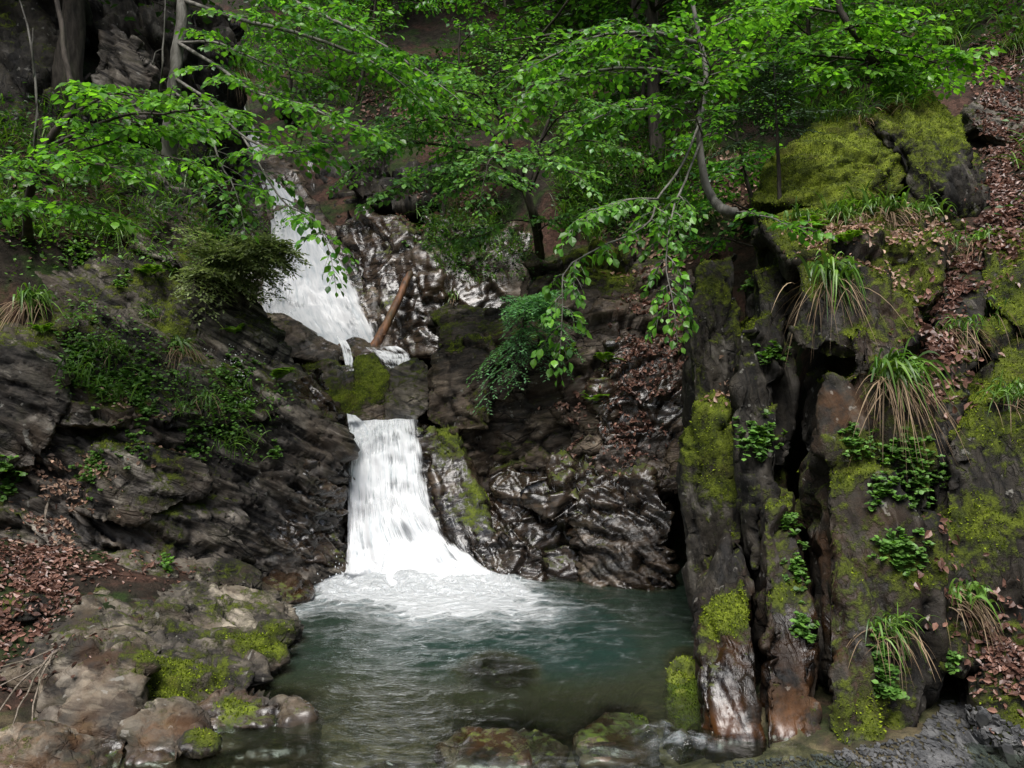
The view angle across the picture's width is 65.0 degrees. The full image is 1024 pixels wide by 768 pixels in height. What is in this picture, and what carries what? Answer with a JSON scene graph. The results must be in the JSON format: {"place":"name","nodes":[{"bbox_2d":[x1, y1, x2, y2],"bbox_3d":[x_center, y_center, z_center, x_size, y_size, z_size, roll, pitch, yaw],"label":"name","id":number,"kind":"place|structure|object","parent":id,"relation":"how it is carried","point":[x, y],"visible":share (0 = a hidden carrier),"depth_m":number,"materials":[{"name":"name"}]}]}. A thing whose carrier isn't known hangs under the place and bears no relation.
{"place":"outdoors","nodes":[
{"label":"outdoors","id":0,"kind":"place"},
{"bbox_2d":[0,0,1023,767],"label":"ground","id":1,"kind":"structure","parent":0,"point":[418,740],"depth_m":9.84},
{"bbox_2d":[1,589,56,622],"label":"stone","id":2,"kind":"object","parent":1,"relation":"on","point":[26,617],"visible":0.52,"depth_m":6.15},
{"bbox_2d":[0,590,59,648],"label":"fallen leaves","id":3,"kind":"object","parent":1,"relation":"on","point":[15,625],"visible":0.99,"depth_m":5.97,"materials":[{"name":"brown plant"}]},
{"bbox_2d":[0,338,74,473],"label":"rock slab","id":4,"kind":"object","parent":1,"relation":"on","point":[34,407],"visible":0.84,"depth_m":7.29,"materials":[{"name":"grey stone"}]},
{"bbox_2d":[0,596,109,708],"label":"fallen leaves","id":5,"kind":"object","parent":1,"relation":"on","point":[18,691],"visible":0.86,"depth_m":5.59,"materials":[{"name":"brown plant"}]},
{"bbox_2d":[0,504,116,640],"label":"fallen leaves","id":6,"kind":"object","parent":1,"relation":"on","point":[57,583],"visible":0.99,"depth_m":6.53,"materials":[{"name":"brown plant"}]},
{"bbox_2d":[0,717,126,767],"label":"boulder","id":7,"kind":"object","parent":1,"relation":"on","point":[34,743],"visible":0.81,"depth_m":4.57,"materials":[{"name":"stone"}]},
{"bbox_2d":[0,644,64,765],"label":"dead branch","id":8,"kind":"object","parent":7,"relation":"on","point":[31,671],"visible":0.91,"depth_m":5.06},
{"bbox_2d":[0,594,140,692],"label":"rock slab","id":9,"kind":"object","parent":1,"relation":"on","point":[88,617],"visible":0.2,"depth_m":6.06,"materials":[{"name":"stone"}]},
{"bbox_2d":[5,448,139,562],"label":"fallen leaves","id":10,"kind":"object","parent":1,"relation":"on","point":[62,519],"visible":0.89,"depth_m":7.31,"materials":[{"name":"brown plant"}]},
{"bbox_2d":[34,614,161,767],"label":"boulder","id":11,"kind":"object","parent":1,"relation":"on","point":[97,696],"visible":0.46,"depth_m":5.24,"materials":[{"name":"stone"}]},
{"bbox_2d":[0,0,235,191],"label":"crag","id":12,"kind":"structure","parent":1,"relation":"on","point":[16,71],"depth_m":11.99,"materials":[{"name":"stone"}]},
{"bbox_2d":[91,24,166,133],"bbox_3d":[-5.316,-4.204,11.347,0.889,1.739,1.331,0,0,0],"label":"boulder","id":13,"kind":"object","parent":1,"relation":"on","point":[125,60],"visible":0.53,"depth_m":11.03,"materials":[{"name":"grey stone"}]},
{"bbox_2d":[0,0,267,244],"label":"beech tree","id":14,"kind":"object","parent":1,"relation":"on","point":[28,205],"visible":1,"depth_m":6.88,"materials":[{"name":"green plant"}]},
{"bbox_2d":[74,432,214,526],"bbox_3d":[-3.646,0.854,8.039,1.213,0.938,1.385,0,0,-24],"label":"rock ledge","id":15,"kind":"object","parent":1,"relation":"on","point":[146,493],"visible":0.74,"depth_m":7.52,"materials":[{"name":"grey stone"}]},
{"bbox_2d":[0,244,338,430],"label":"rock wall","id":16,"kind":"structure","parent":1,"relation":"on","point":[257,335],"depth_m":8.78,"materials":[{"name":"stone"}]},
{"bbox_2d":[0,282,62,330],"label":"grass tuft","id":17,"kind":"object","parent":16,"relation":"on","point":[28,297],"visible":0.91,"depth_m":8.42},
{"bbox_2d":[45,321,119,385],"bbox_3d":[-4.277,-0.319,7.809,0.590,0.670,1.042,0,0,0],"label":"herb","id":18,"kind":"object","parent":16,"relation":"on","point":[78,343],"visible":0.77,"depth_m":7.98,"materials":[{"name":"green plant"}]},
{"bbox_2d":[119,348,174,399],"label":"herb","id":19,"kind":"object","parent":16,"relation":"on","point":[137,379],"visible":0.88,"depth_m":8.12,"materials":[{"name":"green plant"}]},
{"bbox_2d":[165,222,312,327],"bbox_3d":[-3.123,-1.212,9.479,1.659,1.221,1.682,0,0,0],"label":"conifer bush","id":20,"kind":"object","parent":16,"relation":"on","point":[263,256],"visible":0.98,"depth_m":9.22,"materials":[{"name":"green plant"}]},
{"bbox_2d":[116,696,228,767],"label":"boulder","id":21,"kind":"object","parent":1,"relation":"on","point":[162,731],"visible":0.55,"depth_m":4.83,"materials":[{"name":"stone"}]},
{"bbox_2d":[115,149,231,277],"bbox_3d":[-4.481,-2.343,10.713,1.443,2.185,2.815,0,0,-24],"label":"outcrop","id":22,"kind":"object","parent":1,"relation":"on","point":[177,263],"visible":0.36,"depth_m":9.95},
{"bbox_2d":[0,385,359,585],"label":"rock wall","id":23,"kind":"structure","parent":1,"relation":"on","point":[238,512],"depth_m":8.18,"materials":[{"name":"stone"}]},
{"bbox_2d":[0,192,298,463],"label":"ledge plants","id":24,"kind":"object","parent":23,"relation":"on","point":[127,385],"visible":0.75,"depth_m":8.37,"materials":[{"name":"green plant"}]},
{"bbox_2d":[17,0,343,108],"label":"forest tree","id":25,"kind":"object","parent":1,"relation":"on","point":[73,12],"visible":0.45,"depth_m":10.70,"materials":[{"name":"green plant"}]},
{"bbox_2d":[108,548,262,589],"bbox_3d":[-3.197,1.768,7.675,1.604,0.506,1.328,0,0,-27],"label":"rock slab","id":26,"kind":"object","parent":1,"relation":"on","point":[233,571],"visible":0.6,"depth_m":7.47,"materials":[{"name":"grey stone"}]},
{"bbox_2d":[93,578,304,687],"bbox_3d":[-2.886,2.225,7.171,2.245,1.243,2.050,0,0,0],"label":"rock slab","id":27,"kind":"object","parent":1,"relation":"on","point":[202,604],"visible":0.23,"depth_m":6.68,"materials":[{"name":"stone"}]},
{"bbox_2d":[27,517,220,601],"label":"fallen leaves","id":28,"kind":"object","parent":27,"relation":"on","point":[153,563],"visible":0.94,"depth_m":7.07,"materials":[{"name":"brown plant"}]},
{"bbox_2d":[141,618,296,701],"bbox_3d":[-2.374,2.368,6.174,1.418,1.118,1.803,0,0,-15],"label":"rock slab","id":29,"kind":"object","parent":1,"relation":"on","point":[177,640],"visible":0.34,"depth_m":5.88,"materials":[{"name":"stone"}]},
{"bbox_2d":[211,20,252,176],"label":"crag","id":30,"kind":"structure","parent":1,"relation":"on","point":[233,102],"depth_m":13.99,"materials":[{"name":"stone"}]},
{"bbox_2d":[196,685,324,767],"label":"rock spit","id":31,"kind":"structure","parent":1,"relation":"on","point":[287,713],"depth_m":5.19,"materials":[{"name":"stone"}]},
{"bbox_2d":[262,569,315,638],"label":"stone","id":32,"kind":"object","parent":1,"relation":"on","point":[293,588],"visible":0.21,"depth_m":8.11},
{"bbox_2d":[241,0,365,98],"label":"young beech","id":33,"kind":"object","parent":1,"relation":"on","point":[286,45],"visible":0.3,"depth_m":17.43,"materials":[{"name":"green plant"}]},
{"bbox_2d":[266,312,342,368],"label":"boulder","id":34,"kind":"object","parent":1,"relation":"on","point":[308,345],"visible":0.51,"depth_m":10.91,"materials":[{"name":"stone"}]},
{"bbox_2d":[226,137,395,353],"bbox_3d":[-4.049,-2.771,15.164,2.782,5.905,7.124,0,0,-20],"label":"rock chute","id":35,"kind":"object","parent":1,"relation":"on","point":[368,300],"visible":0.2,"depth_m":14.16,"materials":[{"name":"stone"}]},
{"bbox_2d":[244,106,373,344],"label":"waterfall","id":36,"kind":"structure","parent":35,"relation":"on","point":[312,304],"depth_m":12.49,"materials":[{"name":"liquid"}]},
{"bbox_2d":[277,368,353,570],"bbox_3d":[-2.282,1.280,9.366,0.959,2.973,1.977,0,0,-9],"label":"rock bulge","id":37,"kind":"object","parent":1,"relation":"on","point":[308,388],"visible":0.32,"depth_m":8.85,"materials":[{"name":"stone"}]},
{"bbox_2d":[159,0,493,297],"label":"beech tree","id":38,"kind":"object","parent":1,"relation":"on","point":[391,67],"visible":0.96,"depth_m":8.65,"materials":[{"name":"green plant"}]},
{"bbox_2d":[302,359,389,426],"bbox_3d":[-2.146,0.173,10.757,1.323,1.024,1.815,0,0,0],"label":"boulder","id":39,"kind":"object","parent":1,"relation":"on","point":[338,375],"visible":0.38,"depth_m":10.29,"materials":[{"name":"stone"}]},
{"bbox_2d":[338,337,397,367],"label":"stone","id":40,"kind":"object","parent":39,"relation":"on","point":[359,346],"visible":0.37,"depth_m":11.38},
{"bbox_2d":[370,271,413,346],"bbox_3d":[-1.792,-1.032,11.819,0.203,1.390,1.000,0,0,32],"label":"log","id":41,"kind":"object","parent":40,"relation":"on","point":[380,335],"visible":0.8,"depth_m":11.84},
{"bbox_2d":[291,0,449,102],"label":"young beech","id":42,"kind":"object","parent":1,"relation":"on","point":[377,3],"visible":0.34,"depth_m":16.50,"materials":[{"name":"green plant"}]},
{"bbox_2d":[342,417,456,546],"bbox_3d":[-1.297,1.563,9.962,1.929,2.359,1.869,0,0,0],"label":"rock step","id":43,"kind":"object","parent":1,"relation":"on","point":[426,435],"visible":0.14,"depth_m":9.60,"materials":[{"name":"stone"}]},
{"bbox_2d":[352,353,389,404],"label":"boulder","id":44,"kind":"object","parent":43,"relation":"on","point":[380,399],"visible":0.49,"depth_m":10.40,"materials":[{"name":"plant"}]},
{"bbox_2d":[383,358,429,423],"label":"boulder","id":45,"kind":"object","parent":1,"relation":"on","point":[406,395],"visible":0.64,"depth_m":10.07,"materials":[{"name":"stone"}]},
{"bbox_2d":[335,206,531,362],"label":"rock wall","id":46,"kind":"structure","parent":1,"relation":"on","point":[384,256],"depth_m":12.54,"materials":[{"name":"stone"}]},
{"bbox_2d":[279,98,444,221],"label":"crag","id":47,"kind":"structure","parent":46,"relation":"on","point":[406,206],"depth_m":14.58,"materials":[{"name":"stone"}]},
{"bbox_2d":[368,16,527,217],"bbox_3d":[-0.793,-4.268,13.575,3.269,3.342,3.453,0,0,0],"label":"young beech","id":48,"kind":"object","parent":1,"relation":"on","point":[458,65],"visible":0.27,"depth_m":13.23,"materials":[{"name":"green plant"}]},
{"bbox_2d":[427,427,498,570],"bbox_3d":[-0.495,1.624,9.792,1.149,2.194,1.673,0,0,0],"label":"rock slab","id":49,"kind":"object","parent":1,"relation":"on","point":[450,493],"visible":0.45,"depth_m":9.37,"materials":[{"name":"stone"}]},
{"bbox_2d":[427,333,501,434],"bbox_3d":[-0.557,-0.020,10.568,0.948,1.303,1.765,0,0,5],"label":"rock pillar","id":50,"kind":"object","parent":1,"relation":"on","point":[452,397],"visible":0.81,"depth_m":9.87,"materials":[{"name":"stone"}]},
{"bbox_2d":[325,35,658,258],"bbox_3d":[0.122,-2.805,9.818,3.144,2.381,4.193,0,0,44],"label":"beech tree","id":51,"kind":"object","parent":1,"relation":"on","point":[447,186],"visible":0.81,"depth_m":9.48,"materials":[{"name":"green plant"}]},
{"bbox_2d":[451,665,540,733],"bbox_3d":[-0.120,2.703,6.207,0.689,0.934,1.068,0,0,0],"label":"stone","id":52,"kind":"object","parent":1,"relation":"on","point":[525,718],"visible":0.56,"depth_m":5.91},
{"bbox_2d":[432,726,569,767],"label":"stone","id":53,"kind":"object","parent":1,"relation":"on","point":[512,747],"visible":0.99,"depth_m":4.84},
{"bbox_2d":[415,0,604,94],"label":"young beech","id":54,"kind":"object","parent":1,"relation":"on","point":[493,4],"visible":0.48,"depth_m":15.91,"materials":[{"name":"green plant"}]},
{"bbox_2d":[0,0,1023,462],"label":"slope grass","id":55,"kind":"structure","parent":1,"relation":"on","point":[560,180],"depth_m":11.43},
{"bbox_2d":[0,0,1023,281],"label":"undergrowth","id":56,"kind":"object","parent":1,"relation":"on","point":[950,4],"visible":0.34,"depth_m":12.26,"materials":[{"name":"green plant"}]},
{"bbox_2d":[2,94,1023,746],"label":"moss","id":57,"kind":"object","parent":1,"relation":"on","point":[740,590],"visible":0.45,"depth_m":6.52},
{"bbox_2d":[841,602,940,698],"bbox_3d":[2.381,1.663,5.095,0.622,0.555,0.597,0,0,30],"label":"grass tuft","id":58,"kind":"object","parent":57,"relation":"on","point":[900,626],"visible":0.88,"depth_m":5.03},
{"bbox_2d":[469,450,600,581],"bbox_3d":[0.313,1.820,9.893,2.196,2.165,2.347,0,0,0],"label":"pool rock","id":59,"kind":"object","parent":1,"relation":"on","point":[529,515],"visible":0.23,"depth_m":9.26,"materials":[{"name":"stone"}]},
{"bbox_2d":[441,0,666,62],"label":"forest tree","id":60,"kind":"object","parent":1,"relation":"on","point":[520,3],"visible":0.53,"depth_m":16.52,"materials":[{"name":"green plant"}]},
{"bbox_2d":[459,238,694,492],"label":"cliff","id":61,"kind":"structure","parent":1,"relation":"on","point":[522,432],"depth_m":10.01,"materials":[{"name":"stone"}]},
{"bbox_2d":[427,302,522,345],"bbox_3d":[-0.460,-0.720,10.935,1.359,0.767,1.666,0,0,0],"label":"rock ledge","id":62,"kind":"object","parent":61,"relation":"on","point":[461,320],"visible":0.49,"depth_m":10.68,"materials":[{"name":"stone"}]},
{"bbox_2d":[466,290,585,414],"bbox_3d":[0.177,-0.362,9.415,1.432,1.467,1.230,0,0,0],"label":"conifer bush","id":63,"kind":"object","parent":61,"relation":"on","point":[528,303],"visible":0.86,"depth_m":9.40,"materials":[{"name":"green plant"}]},
{"bbox_2d":[572,712,664,767],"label":"stone","id":64,"kind":"object","parent":1,"relation":"on","point":[645,741],"visible":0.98,"depth_m":4.95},
{"bbox_2d":[565,463,680,591],"bbox_3d":[1.258,1.866,9.366,1.302,1.928,1.871,0,0,0],"label":"rock bulge","id":65,"kind":"object","parent":1,"relation":"on","point":[620,531],"visible":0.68,"depth_m":8.88,"materials":[{"name":"stone"}]},
{"bbox_2d":[583,335,683,501],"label":"rock steps","id":66,"kind":"object","parent":1,"relation":"on","point":[659,409],"visible":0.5,"depth_m":9.60,"materials":[{"name":"stone"}]},
{"bbox_2d":[587,294,700,482],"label":"fallen leaves","id":67,"kind":"object","parent":66,"relation":"on","point":[634,372],"visible":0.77,"depth_m":9.68,"materials":[{"name":"brown plant"}]},
{"bbox_2d":[550,0,741,127],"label":"young beech","id":68,"kind":"object","parent":1,"relation":"on","point":[666,49],"visible":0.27,"depth_m":13.57,"materials":[{"name":"green plant"}]},
{"bbox_2d":[443,0,872,181],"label":"forest tree","id":69,"kind":"object","parent":1,"relation":"on","point":[652,7],"visible":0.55,"depth_m":12.38,"materials":[{"name":"green plant"}]},
{"bbox_2d":[488,0,837,385],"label":"beech tree","id":70,"kind":"object","parent":1,"relation":"on","point":[616,210],"visible":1,"depth_m":6.79,"materials":[{"name":"green plant"}]},
{"bbox_2d":[662,655,702,764],"bbox_3d":[1.288,2.474,6.034,0.363,0.797,1.492,0,0,8],"label":"stone","id":71,"kind":"object","parent":1,"relation":"on","point":[684,750],"visible":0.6,"depth_m":5.57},
{"bbox_2d":[676,253,755,623],"bbox_3d":[2.056,0.683,8.110,0.719,4.050,2.984,0,0,14],"label":"rock pillar","id":72,"kind":"object","parent":1,"relation":"on","point":[708,516],"visible":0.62,"depth_m":7.01,"materials":[{"name":"stone"}]},
{"bbox_2d":[652,96,797,266],"bbox_3d":[3.232,-2.399,10.752,2.599,2.552,2.765,0,0,-39],"label":"young beech","id":73,"kind":"object","parent":1,"relation":"on","point":[722,167],"visible":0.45,"depth_m":10.70,"materials":[{"name":"green plant"}]},
{"bbox_2d":[691,529,766,762],"bbox_3d":[1.663,1.947,6.201,0.524,1.578,2.686,0,0,15],"label":"rock fin","id":74,"kind":"object","parent":1,"relation":"on","point":[728,673],"visible":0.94,"depth_m":5.27,"materials":[{"name":"stone"}]},
{"bbox_2d":[729,257,799,569],"bbox_3d":[2.318,0.113,7.378,0.606,2.605,2.769,0,0,17],"label":"rock pillar","id":75,"kind":"object","parent":1,"relation":"on","point":[756,388],"visible":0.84,"depth_m":6.88,"materials":[{"name":"stone"}]},
{"bbox_2d":[732,409,787,461],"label":"herb","id":76,"kind":"object","parent":75,"relation":"on","point":[761,442],"visible":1,"depth_m":6.28,"materials":[{"name":"green plant"}]},
{"bbox_2d":[752,465,822,747],"bbox_3d":[2.060,1.728,6.083,0.471,2.068,2.612,0,0,17],"label":"rock fin","id":77,"kind":"object","parent":1,"relation":"on","point":[790,704],"visible":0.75,"depth_m":5.41,"materials":[{"name":"stone"}]},
{"bbox_2d":[712,0,923,106],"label":"young beech","id":78,"kind":"object","parent":1,"relation":"on","point":[848,5],"visible":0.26,"depth_m":11.20,"materials":[{"name":"green plant"}]},
{"bbox_2d":[750,112,905,220],"bbox_3d":[3.398,-2.265,8.530,1.425,1.382,2.404,0,0,29],"label":"boulder","id":79,"kind":"object","parent":1,"relation":"on","point":[833,145],"visible":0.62,"depth_m":7.88,"materials":[{"name":"plant"}]},
{"bbox_2d":[705,58,860,199],"bbox_3d":[2.551,-2.382,7.712,1.208,1.366,1.403,0,0,0],"label":"conifer","id":80,"kind":"object","parent":79,"relation":"on","point":[764,84],"visible":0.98,"depth_m":7.62,"materials":[{"name":"green plant"}]},
{"bbox_2d":[686,0,1010,112],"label":"beech tree","id":81,"kind":"object","parent":1,"relation":"on","point":[899,62],"visible":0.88,"depth_m":8.69,"materials":[{"name":"green plant"}]},
{"bbox_2d":[751,201,956,282],"bbox_3d":[3.251,-1.179,7.811,1.957,1.126,1.989,0,0,0],"label":"rock shelf","id":82,"kind":"object","parent":1,"relation":"on","point":[763,242],"visible":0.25,"depth_m":7.28,"materials":[{"name":"stone"}]},
{"bbox_2d":[787,225,948,744],"bbox_3d":[2.873,0.640,6.461,1.281,4.221,3.733,0,0,17],"label":"rock fin","id":83,"kind":"object","parent":1,"relation":"on","point":[823,510],"visible":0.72,"depth_m":5.65,"materials":[{"name":"stone"}]},
{"bbox_2d":[768,250,911,365],"bbox_3d":[2.573,-0.581,6.440,1.116,1.007,1.178,0,0,0],"label":"grass tuft","id":84,"kind":"object","parent":83,"relation":"on","point":[830,273],"visible":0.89,"depth_m":6.31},
{"bbox_2d":[815,191,873,231],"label":"grass tuft","id":85,"kind":"object","parent":83,"relation":"on","point":[841,210],"visible":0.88,"depth_m":7.17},
{"bbox_2d":[821,178,917,223],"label":"grass tuft","id":86,"kind":"object","parent":83,"relation":"on","point":[864,207],"visible":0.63,"depth_m":7.34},
{"bbox_2d":[781,196,964,302],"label":"fallen leaves","id":87,"kind":"object","parent":83,"relation":"on","point":[894,234],"visible":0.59,"depth_m":6.68,"materials":[{"name":"brown plant"}]},
{"bbox_2d":[866,616,911,694],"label":"herb","id":88,"kind":"object","parent":83,"relation":"on","point":[895,670],"visible":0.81,"depth_m":5.03,"materials":[{"name":"green plant"}]},
{"bbox_2d":[869,183,924,231],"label":"grass tuft","id":89,"kind":"object","parent":83,"relation":"on","point":[900,204],"visible":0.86,"depth_m":7.33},
{"bbox_2d":[867,527,933,575],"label":"herb","id":90,"kind":"object","parent":83,"relation":"on","point":[897,547],"visible":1,"depth_m":5.25,"materials":[{"name":"green plant"}]},
{"bbox_2d":[879,426,926,463],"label":"herb","id":91,"kind":"object","parent":83,"relation":"on","point":[912,444],"visible":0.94,"depth_m":5.62,"materials":[{"name":"green plant"}]},
{"bbox_2d":[837,337,973,476],"bbox_3d":[2.756,0.169,5.794,1.004,1.037,1.173,0,0,24],"label":"grass tuft","id":92,"kind":"object","parent":83,"relation":"on","point":[894,371],"visible":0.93,"depth_m":5.70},
{"bbox_2d":[875,435,949,507],"bbox_3d":[2.821,0.610,5.640,0.768,0.500,0.377,0,0,-33],"label":"herb","id":93,"kind":"object","parent":83,"relation":"on","point":[916,480],"visible":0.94,"depth_m":5.57,"materials":[{"name":"green plant"}]},
{"bbox_2d":[946,577,1007,654],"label":"grass tuft","id":94,"kind":"object","parent":83,"relation":"on","point":[981,591],"visible":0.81,"depth_m":5.17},
{"bbox_2d":[717,699,1023,767],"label":"slate gravel","id":95,"kind":"structure","parent":1,"relation":"on","point":[936,756],"depth_m":4.78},
{"bbox_2d":[867,91,990,230],"bbox_3d":[4.402,-2.338,8.672,1.097,1.824,2.301,0,0,13],"label":"boulder","id":96,"kind":"object","parent":1,"relation":"on","point":[956,183],"visible":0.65,"depth_m":8.03,"materials":[{"name":"stone"}]},
{"bbox_2d":[918,231,988,518],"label":"earth bank","id":97,"kind":"structure","parent":1,"relation":"on","point":[974,301],"depth_m":6.23,"materials":[{"name":"soil"}]},
{"bbox_2d":[890,298,983,419],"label":"fallen leaves","id":98,"kind":"object","parent":97,"relation":"on","point":[928,329],"visible":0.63,"depth_m":6.19,"materials":[{"name":"brown plant"}]},
{"bbox_2d":[923,313,1008,369],"bbox_3d":[3.684,-0.306,6.465,0.558,0.598,0.666,0,0,-28],"label":"grass tuft","id":99,"kind":"object","parent":97,"relation":"on","point":[966,324],"visible":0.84,"depth_m":6.43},
{"bbox_2d":[888,27,1023,429],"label":"fallen leaves","id":100,"kind":"object","parent":1,"relation":"on","point":[1001,221],"visible":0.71,"depth_m":7.65,"materials":[{"name":"brown plant"}]},
{"bbox_2d":[931,311,1023,678],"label":"rock buttress","id":101,"kind":"object","parent":1,"relation":"on","point":[993,475],"visible":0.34,"depth_m":5.56,"materials":[{"name":"stone"}]},
{"bbox_2d":[913,513,1015,664],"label":"fallen leaves","id":102,"kind":"object","parent":101,"relation":"on","point":[941,562],"visible":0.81,"depth_m":5.20,"materials":[{"name":"brown plant"}]},
{"bbox_2d":[968,370,1023,423],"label":"grass tuft","id":103,"kind":"object","parent":101,"relation":"on","point":[1012,387],"visible":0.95,"depth_m":5.87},
{"bbox_2d":[952,646,1023,762],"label":"rock ledge","id":104,"kind":"object","parent":1,"relation":"on","point":[965,690],"visible":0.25,"depth_m":4.99,"materials":[{"name":"stone"}]},
{"bbox_2d":[951,576,1023,745],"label":"fallen leaves","id":105,"kind":"object","parent":104,"relation":"on","point":[1008,664],"visible":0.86,"depth_m":5.08,"materials":[{"name":"brown plant"}]},
{"bbox_2d":[960,85,1023,145],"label":"rock slab","id":106,"kind":"object","parent":1,"relation":"on","point":[970,130],"visible":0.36,"depth_m":9.27,"materials":[{"name":"grey stone"}]},
{"bbox_2d":[962,228,1023,337],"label":"boulder","id":107,"kind":"object","parent":1,"relation":"on","point":[992,274],"visible":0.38,"depth_m":6.81,"materials":[{"name":"plant"}]},
{"bbox_2d":[107,558,1023,767],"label":"water","id":108,"kind":"structure","parent":0,"point":[565,637],"depth_m":6.99,"materials":[{"name":"liquid"}]},
{"bbox_2d":[343,419,490,584],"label":"waterfall","id":109,"kind":"structure","parent":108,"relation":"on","point":[388,504],"depth_m":9.10,"materials":[{"name":"liquid"}]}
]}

